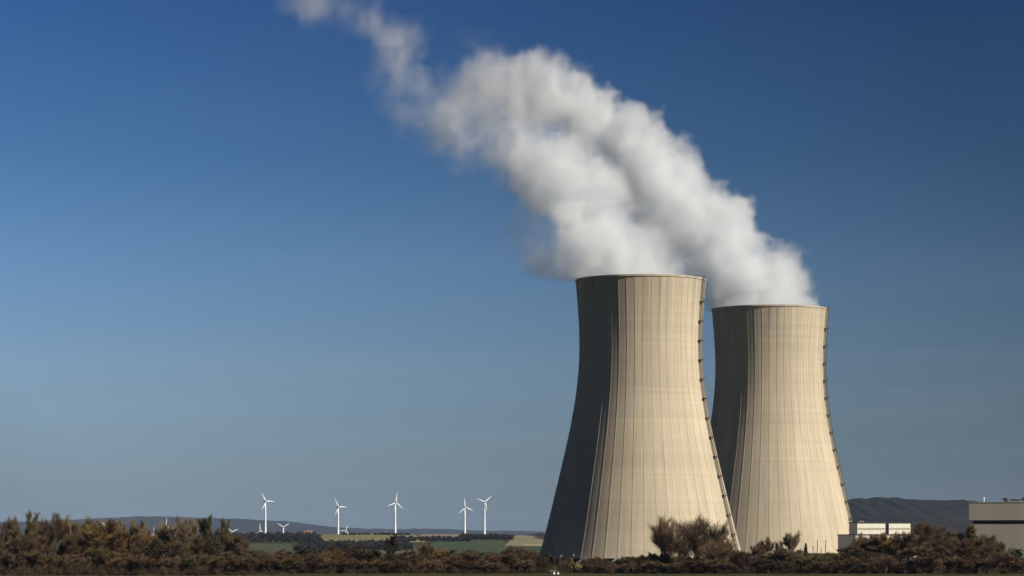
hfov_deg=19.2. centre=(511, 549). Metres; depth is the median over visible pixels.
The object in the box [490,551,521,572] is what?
bare shrub
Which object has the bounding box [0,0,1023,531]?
sky
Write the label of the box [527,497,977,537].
hill
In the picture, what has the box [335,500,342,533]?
wind turbine
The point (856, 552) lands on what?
bush
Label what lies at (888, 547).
bare tree
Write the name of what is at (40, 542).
bare tree
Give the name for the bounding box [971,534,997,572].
bare tree
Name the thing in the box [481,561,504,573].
bare shrub
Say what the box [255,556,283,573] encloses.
bare shrub
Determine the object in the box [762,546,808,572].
budding shrub
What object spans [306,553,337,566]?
bare tree
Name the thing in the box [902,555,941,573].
bare shrub
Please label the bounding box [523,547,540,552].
field
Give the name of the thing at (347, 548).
dark tree
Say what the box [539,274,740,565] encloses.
cooling tower
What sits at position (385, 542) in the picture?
slim tree
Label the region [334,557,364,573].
bare shrub
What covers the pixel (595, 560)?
bare tree
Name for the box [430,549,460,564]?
bare tree
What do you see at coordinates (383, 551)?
field
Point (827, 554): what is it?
budding shrub
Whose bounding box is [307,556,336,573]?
bare shrub
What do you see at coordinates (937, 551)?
bare tree
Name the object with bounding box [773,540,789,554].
budding tree
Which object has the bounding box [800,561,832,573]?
bare shrub
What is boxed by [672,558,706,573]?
bare shrub
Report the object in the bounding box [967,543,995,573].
bare tree
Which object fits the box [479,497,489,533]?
wind turbine
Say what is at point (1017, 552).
evergreen tree
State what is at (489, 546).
field
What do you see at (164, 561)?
bare shrub
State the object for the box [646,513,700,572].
bush
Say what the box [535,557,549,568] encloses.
dark tree
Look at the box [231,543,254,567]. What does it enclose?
bare tree
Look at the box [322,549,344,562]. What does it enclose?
bare tree
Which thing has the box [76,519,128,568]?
bare tree
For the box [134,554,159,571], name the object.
bare shrub
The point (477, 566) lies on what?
dark tree
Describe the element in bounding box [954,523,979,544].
budding tree
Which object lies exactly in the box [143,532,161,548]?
bare tree
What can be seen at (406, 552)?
bare tree
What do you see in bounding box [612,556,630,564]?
dark tree
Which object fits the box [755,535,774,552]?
bare tree
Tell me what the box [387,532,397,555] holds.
slim tree
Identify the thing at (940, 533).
bare tree
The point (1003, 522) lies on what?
beige hall
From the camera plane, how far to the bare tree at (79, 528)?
1095.17 m
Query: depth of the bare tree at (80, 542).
1011.39 m
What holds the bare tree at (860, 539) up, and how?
on the ground
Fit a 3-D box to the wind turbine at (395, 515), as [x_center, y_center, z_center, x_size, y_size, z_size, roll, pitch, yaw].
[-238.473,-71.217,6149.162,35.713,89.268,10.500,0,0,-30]
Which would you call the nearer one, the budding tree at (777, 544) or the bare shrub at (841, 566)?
the bare shrub at (841, 566)
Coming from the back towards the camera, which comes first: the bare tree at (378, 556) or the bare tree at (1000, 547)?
the bare tree at (378, 556)
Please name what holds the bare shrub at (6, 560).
on the ground
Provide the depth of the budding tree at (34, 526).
1045.08 m
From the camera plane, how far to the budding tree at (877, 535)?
1046.28 m
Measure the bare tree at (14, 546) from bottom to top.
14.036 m
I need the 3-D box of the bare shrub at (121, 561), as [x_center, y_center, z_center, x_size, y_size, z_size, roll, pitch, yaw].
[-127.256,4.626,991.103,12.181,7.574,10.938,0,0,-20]
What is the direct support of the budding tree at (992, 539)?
on the ground
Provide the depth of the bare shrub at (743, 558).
998.19 m
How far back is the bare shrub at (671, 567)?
987.77 m
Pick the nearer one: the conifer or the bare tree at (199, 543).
the bare tree at (199, 543)
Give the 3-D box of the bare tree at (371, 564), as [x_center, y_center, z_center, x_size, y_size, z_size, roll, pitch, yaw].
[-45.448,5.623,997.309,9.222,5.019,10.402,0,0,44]
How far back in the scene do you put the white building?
1405.19 m
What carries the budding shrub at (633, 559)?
on the ground
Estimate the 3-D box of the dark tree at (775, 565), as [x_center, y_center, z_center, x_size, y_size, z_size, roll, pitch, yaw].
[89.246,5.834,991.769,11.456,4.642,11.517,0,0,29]
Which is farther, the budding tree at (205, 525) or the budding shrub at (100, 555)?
the budding tree at (205, 525)
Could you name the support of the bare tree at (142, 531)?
on the ground
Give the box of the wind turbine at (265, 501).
[262,494,273,532]
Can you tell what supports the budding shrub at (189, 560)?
on the ground
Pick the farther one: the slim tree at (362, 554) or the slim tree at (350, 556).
the slim tree at (350, 556)
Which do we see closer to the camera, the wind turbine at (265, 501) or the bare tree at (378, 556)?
the bare tree at (378, 556)
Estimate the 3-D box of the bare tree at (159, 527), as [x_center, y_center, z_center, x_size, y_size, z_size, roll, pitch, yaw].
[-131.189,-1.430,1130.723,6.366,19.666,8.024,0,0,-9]
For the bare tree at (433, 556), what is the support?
on the ground
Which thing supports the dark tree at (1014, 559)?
on the ground
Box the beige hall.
[969,502,1023,557]
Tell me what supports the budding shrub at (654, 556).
on the ground
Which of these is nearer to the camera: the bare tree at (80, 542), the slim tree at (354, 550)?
the bare tree at (80, 542)
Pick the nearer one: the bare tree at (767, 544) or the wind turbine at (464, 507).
the bare tree at (767, 544)
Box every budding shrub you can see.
[14,547,50,566]
[83,546,115,569]
[183,552,212,568]
[239,550,268,559]
[278,559,305,573]
[582,563,604,572]
[618,554,660,568]
[646,552,673,571]
[694,556,729,573]
[711,549,736,572]
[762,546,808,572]
[791,553,826,573]
[813,551,837,572]
[832,552,844,560]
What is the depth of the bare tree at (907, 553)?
996.57 m
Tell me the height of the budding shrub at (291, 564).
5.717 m
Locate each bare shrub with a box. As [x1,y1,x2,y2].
[0,552,26,569]
[41,551,71,571]
[63,553,92,567]
[104,552,137,570]
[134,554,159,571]
[157,554,183,569]
[206,551,242,573]
[230,556,262,570]
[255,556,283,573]
[263,553,288,573]
[292,555,323,573]
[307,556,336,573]
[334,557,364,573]
[373,559,410,573]
[416,558,444,573]
[444,559,475,573]
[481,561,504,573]
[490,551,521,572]
[509,558,536,573]
[604,563,631,573]
[639,560,670,573]
[662,562,689,573]
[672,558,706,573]
[708,562,740,572]
[732,550,752,573]
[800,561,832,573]
[815,563,848,573]
[827,556,864,573]
[863,554,906,573]
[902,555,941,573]
[941,556,978,573]
[967,557,1003,573]
[992,549,1019,573]
[1009,559,1023,573]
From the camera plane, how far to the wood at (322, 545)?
3575.14 m
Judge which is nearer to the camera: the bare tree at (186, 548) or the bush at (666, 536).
the bush at (666, 536)
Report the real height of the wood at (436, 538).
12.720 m
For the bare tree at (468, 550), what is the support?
on the ground
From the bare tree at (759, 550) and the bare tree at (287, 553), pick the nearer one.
the bare tree at (287, 553)
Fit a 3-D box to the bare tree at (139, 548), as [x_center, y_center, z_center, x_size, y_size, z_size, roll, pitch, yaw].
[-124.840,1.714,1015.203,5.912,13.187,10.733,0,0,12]
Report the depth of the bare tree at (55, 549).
1085.40 m
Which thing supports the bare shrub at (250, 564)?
on the ground
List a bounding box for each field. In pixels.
[246,543,294,552]
[321,534,425,541]
[347,545,418,552]
[420,534,474,536]
[430,540,507,552]
[505,535,543,546]
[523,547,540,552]
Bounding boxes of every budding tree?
[8,509,39,554]
[196,514,214,540]
[204,517,231,543]
[222,533,229,551]
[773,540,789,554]
[868,532,885,540]
[912,536,922,546]
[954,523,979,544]
[983,535,995,571]
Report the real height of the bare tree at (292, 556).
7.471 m
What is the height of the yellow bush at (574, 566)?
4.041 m
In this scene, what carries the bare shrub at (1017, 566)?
on the ground
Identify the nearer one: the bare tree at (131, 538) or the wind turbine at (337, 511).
the bare tree at (131, 538)
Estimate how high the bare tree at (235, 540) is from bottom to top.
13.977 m
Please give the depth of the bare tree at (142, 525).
1146.90 m
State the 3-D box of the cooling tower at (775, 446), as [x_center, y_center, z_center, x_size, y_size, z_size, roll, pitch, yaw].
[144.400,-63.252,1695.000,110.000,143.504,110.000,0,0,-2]
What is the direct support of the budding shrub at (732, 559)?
on the ground
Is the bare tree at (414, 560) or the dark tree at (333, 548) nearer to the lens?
the bare tree at (414, 560)
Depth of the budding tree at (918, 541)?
1013.15 m
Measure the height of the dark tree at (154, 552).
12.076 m
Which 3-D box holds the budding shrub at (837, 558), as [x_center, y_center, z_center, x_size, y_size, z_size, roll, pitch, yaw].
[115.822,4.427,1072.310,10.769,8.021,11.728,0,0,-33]
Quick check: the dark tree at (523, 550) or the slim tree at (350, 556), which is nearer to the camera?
the slim tree at (350, 556)
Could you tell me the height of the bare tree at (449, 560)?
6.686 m
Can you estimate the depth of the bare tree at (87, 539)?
1058.42 m
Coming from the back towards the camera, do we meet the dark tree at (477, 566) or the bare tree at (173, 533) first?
the bare tree at (173, 533)
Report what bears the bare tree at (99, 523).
on the ground
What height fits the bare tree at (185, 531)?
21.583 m
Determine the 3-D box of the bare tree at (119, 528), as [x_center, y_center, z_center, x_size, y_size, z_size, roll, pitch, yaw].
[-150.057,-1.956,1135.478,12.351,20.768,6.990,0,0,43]
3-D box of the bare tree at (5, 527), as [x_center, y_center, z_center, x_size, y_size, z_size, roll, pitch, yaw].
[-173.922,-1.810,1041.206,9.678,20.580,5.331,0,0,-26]
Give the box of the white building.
[837,521,924,559]
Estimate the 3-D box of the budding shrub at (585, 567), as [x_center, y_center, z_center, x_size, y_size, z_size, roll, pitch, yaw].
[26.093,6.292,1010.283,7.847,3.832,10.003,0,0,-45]
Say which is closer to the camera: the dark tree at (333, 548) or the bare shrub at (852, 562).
the bare shrub at (852, 562)
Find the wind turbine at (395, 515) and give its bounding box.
[388,496,401,532]
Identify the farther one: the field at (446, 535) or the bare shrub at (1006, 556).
the field at (446, 535)
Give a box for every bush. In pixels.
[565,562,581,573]
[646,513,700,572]
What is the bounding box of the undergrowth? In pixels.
[0,548,1023,575]
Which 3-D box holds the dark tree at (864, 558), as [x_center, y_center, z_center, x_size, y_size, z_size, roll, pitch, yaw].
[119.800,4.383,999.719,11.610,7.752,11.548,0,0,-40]
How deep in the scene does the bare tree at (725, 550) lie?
998.88 m
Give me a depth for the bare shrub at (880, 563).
989.21 m
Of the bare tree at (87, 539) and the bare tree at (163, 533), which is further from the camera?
the bare tree at (163, 533)
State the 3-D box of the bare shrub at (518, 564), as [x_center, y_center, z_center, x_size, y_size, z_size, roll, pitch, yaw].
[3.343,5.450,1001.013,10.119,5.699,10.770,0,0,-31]
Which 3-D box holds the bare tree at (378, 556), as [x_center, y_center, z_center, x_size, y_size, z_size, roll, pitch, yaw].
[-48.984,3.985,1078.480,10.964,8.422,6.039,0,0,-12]
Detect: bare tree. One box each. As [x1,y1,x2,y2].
[0,515,19,556]
[1,533,35,555]
[24,530,51,552]
[37,511,69,564]
[45,542,56,556]
[56,535,79,558]
[60,514,92,535]
[60,517,72,540]
[64,536,88,558]
[75,522,90,554]
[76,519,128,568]
[76,524,97,564]
[82,514,107,535]
[104,517,126,534]
[108,516,130,553]
[119,524,146,556]
[128,516,149,537]
[129,536,146,560]
[139,526,153,536]
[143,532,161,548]
[154,523,162,534]
[157,523,172,543]
[163,522,182,545]
[172,512,200,546]
[173,540,190,564]
[180,536,195,554]
[191,533,206,555]
[223,533,248,551]
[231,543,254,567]
[276,548,293,557]
[287,553,305,558]
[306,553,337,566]
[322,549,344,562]
[360,559,384,573]
[365,549,384,562]
[398,550,416,557]
[403,552,428,563]
[416,540,433,556]
[427,548,450,561]
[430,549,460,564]
[443,554,463,564]
[460,548,474,558]
[460,552,489,562]
[477,553,494,562]
[519,549,536,559]
[583,556,606,565]
[652,513,731,572]
[697,534,737,573]
[748,543,766,557]
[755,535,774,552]
[782,530,800,567]
[836,541,859,555]
[844,532,867,549]
[860,537,881,572]
[864,532,898,572]
[882,530,906,551]
[887,545,927,573]
[896,531,919,572]
[912,520,943,548]
[915,542,947,573]
[931,524,959,572]
[941,535,957,572]
[956,537,977,573]
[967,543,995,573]
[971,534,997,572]
[990,540,1007,571]
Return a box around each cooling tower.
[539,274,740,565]
[710,304,852,556]
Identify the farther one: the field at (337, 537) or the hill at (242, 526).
the hill at (242, 526)
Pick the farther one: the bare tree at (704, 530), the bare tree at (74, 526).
the bare tree at (74, 526)
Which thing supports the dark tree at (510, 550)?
on the ground
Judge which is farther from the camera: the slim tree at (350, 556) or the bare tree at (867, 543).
the slim tree at (350, 556)
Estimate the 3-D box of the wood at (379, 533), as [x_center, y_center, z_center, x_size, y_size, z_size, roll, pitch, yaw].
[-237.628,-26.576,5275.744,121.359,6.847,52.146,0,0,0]
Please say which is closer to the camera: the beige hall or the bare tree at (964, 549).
the bare tree at (964, 549)
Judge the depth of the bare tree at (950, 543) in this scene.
1018.76 m
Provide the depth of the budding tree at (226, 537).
1034.90 m
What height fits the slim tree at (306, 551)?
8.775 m
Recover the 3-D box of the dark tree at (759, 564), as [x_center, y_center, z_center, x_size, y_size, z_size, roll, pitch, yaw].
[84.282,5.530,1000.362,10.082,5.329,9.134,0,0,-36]
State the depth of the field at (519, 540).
4453.59 m
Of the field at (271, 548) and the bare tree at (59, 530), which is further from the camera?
the field at (271, 548)
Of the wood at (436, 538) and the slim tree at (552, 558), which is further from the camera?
the wood at (436, 538)
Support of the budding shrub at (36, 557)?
on the ground
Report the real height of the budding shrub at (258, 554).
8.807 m
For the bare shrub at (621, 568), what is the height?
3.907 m
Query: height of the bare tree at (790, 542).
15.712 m
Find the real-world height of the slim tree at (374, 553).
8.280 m
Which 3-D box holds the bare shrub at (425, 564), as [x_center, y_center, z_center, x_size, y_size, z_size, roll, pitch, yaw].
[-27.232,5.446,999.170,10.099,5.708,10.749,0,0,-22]
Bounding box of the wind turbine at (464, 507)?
[459,499,470,532]
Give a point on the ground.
(417, 545)
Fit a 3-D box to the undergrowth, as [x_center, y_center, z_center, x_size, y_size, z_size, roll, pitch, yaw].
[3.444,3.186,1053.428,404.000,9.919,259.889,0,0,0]
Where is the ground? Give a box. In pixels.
[0,534,1023,575]
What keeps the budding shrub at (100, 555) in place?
on the ground
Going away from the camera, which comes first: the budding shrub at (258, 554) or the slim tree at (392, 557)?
the budding shrub at (258, 554)
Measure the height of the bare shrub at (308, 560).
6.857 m
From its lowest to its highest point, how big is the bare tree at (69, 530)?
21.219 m
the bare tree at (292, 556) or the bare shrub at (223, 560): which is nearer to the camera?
the bare shrub at (223, 560)
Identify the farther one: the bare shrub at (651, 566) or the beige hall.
the beige hall
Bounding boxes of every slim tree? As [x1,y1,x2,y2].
[296,548,314,557]
[341,552,355,558]
[350,544,361,561]
[355,549,373,569]
[365,549,380,570]
[384,538,394,558]
[384,554,406,572]
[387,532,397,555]
[547,553,555,569]
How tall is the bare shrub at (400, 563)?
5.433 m
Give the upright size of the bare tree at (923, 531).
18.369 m
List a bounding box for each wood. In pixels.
[201,531,322,542]
[293,539,413,551]
[342,532,409,534]
[390,535,470,541]
[459,533,513,539]
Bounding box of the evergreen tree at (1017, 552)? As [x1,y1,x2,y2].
[1008,548,1023,558]
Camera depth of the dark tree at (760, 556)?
1048.25 m
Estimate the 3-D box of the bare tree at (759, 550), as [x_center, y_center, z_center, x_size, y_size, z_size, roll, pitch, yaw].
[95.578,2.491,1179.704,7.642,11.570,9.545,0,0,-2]
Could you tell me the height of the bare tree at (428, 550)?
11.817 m
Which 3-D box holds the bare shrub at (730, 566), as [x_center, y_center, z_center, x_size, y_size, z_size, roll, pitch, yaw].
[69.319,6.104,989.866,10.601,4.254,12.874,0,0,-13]
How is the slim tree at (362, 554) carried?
on the ground
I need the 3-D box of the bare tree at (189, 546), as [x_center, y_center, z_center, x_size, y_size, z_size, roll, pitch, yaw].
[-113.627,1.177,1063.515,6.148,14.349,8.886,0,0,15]
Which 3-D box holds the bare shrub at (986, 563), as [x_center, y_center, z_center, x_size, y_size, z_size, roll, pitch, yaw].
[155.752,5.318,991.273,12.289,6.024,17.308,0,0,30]
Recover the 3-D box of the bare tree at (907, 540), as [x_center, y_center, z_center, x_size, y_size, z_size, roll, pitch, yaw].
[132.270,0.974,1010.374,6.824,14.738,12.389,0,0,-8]
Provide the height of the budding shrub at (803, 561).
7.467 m
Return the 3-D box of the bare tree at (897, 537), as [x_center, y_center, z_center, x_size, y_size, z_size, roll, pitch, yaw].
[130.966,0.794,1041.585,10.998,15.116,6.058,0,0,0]
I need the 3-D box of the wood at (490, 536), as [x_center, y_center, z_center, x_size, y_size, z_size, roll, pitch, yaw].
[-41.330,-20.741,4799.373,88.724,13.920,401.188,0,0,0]
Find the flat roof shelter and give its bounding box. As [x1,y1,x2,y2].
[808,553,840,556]
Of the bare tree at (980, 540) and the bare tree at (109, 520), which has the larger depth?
the bare tree at (109, 520)
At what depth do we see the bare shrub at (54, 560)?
988.99 m
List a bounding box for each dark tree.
[140,538,172,559]
[169,542,186,562]
[199,535,223,571]
[217,552,237,570]
[325,546,343,559]
[341,544,359,555]
[466,563,484,573]
[501,547,522,560]
[517,549,536,560]
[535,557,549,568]
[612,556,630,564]
[752,558,782,573]
[753,554,764,558]
[767,560,799,573]
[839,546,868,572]
[858,551,888,563]
[1000,556,1022,573]
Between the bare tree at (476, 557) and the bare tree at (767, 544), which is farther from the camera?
the bare tree at (767, 544)
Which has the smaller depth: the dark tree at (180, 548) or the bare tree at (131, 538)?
the dark tree at (180, 548)
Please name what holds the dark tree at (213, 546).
on the ground
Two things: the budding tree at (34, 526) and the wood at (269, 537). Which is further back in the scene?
the wood at (269, 537)
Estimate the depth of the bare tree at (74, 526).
1113.86 m
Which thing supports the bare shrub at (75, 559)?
on the ground
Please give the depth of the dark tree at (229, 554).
995.77 m
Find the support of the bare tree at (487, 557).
on the ground
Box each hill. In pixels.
[0,516,544,535]
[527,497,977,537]
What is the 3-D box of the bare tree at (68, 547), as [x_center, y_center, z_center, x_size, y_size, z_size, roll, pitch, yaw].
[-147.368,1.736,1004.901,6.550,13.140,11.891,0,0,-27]
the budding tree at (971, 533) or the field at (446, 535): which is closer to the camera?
the budding tree at (971, 533)
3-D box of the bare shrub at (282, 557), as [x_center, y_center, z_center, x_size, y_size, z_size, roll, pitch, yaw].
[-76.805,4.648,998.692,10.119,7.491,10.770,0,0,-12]
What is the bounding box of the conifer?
[802,543,807,570]
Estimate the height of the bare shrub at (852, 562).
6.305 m
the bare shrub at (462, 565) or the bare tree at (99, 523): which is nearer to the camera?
the bare shrub at (462, 565)
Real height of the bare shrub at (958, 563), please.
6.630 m
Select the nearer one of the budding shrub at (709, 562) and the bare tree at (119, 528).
the budding shrub at (709, 562)
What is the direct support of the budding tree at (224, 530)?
on the ground
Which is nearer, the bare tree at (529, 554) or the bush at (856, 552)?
the bush at (856, 552)
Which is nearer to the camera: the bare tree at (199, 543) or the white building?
the bare tree at (199, 543)
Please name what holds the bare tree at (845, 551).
on the ground

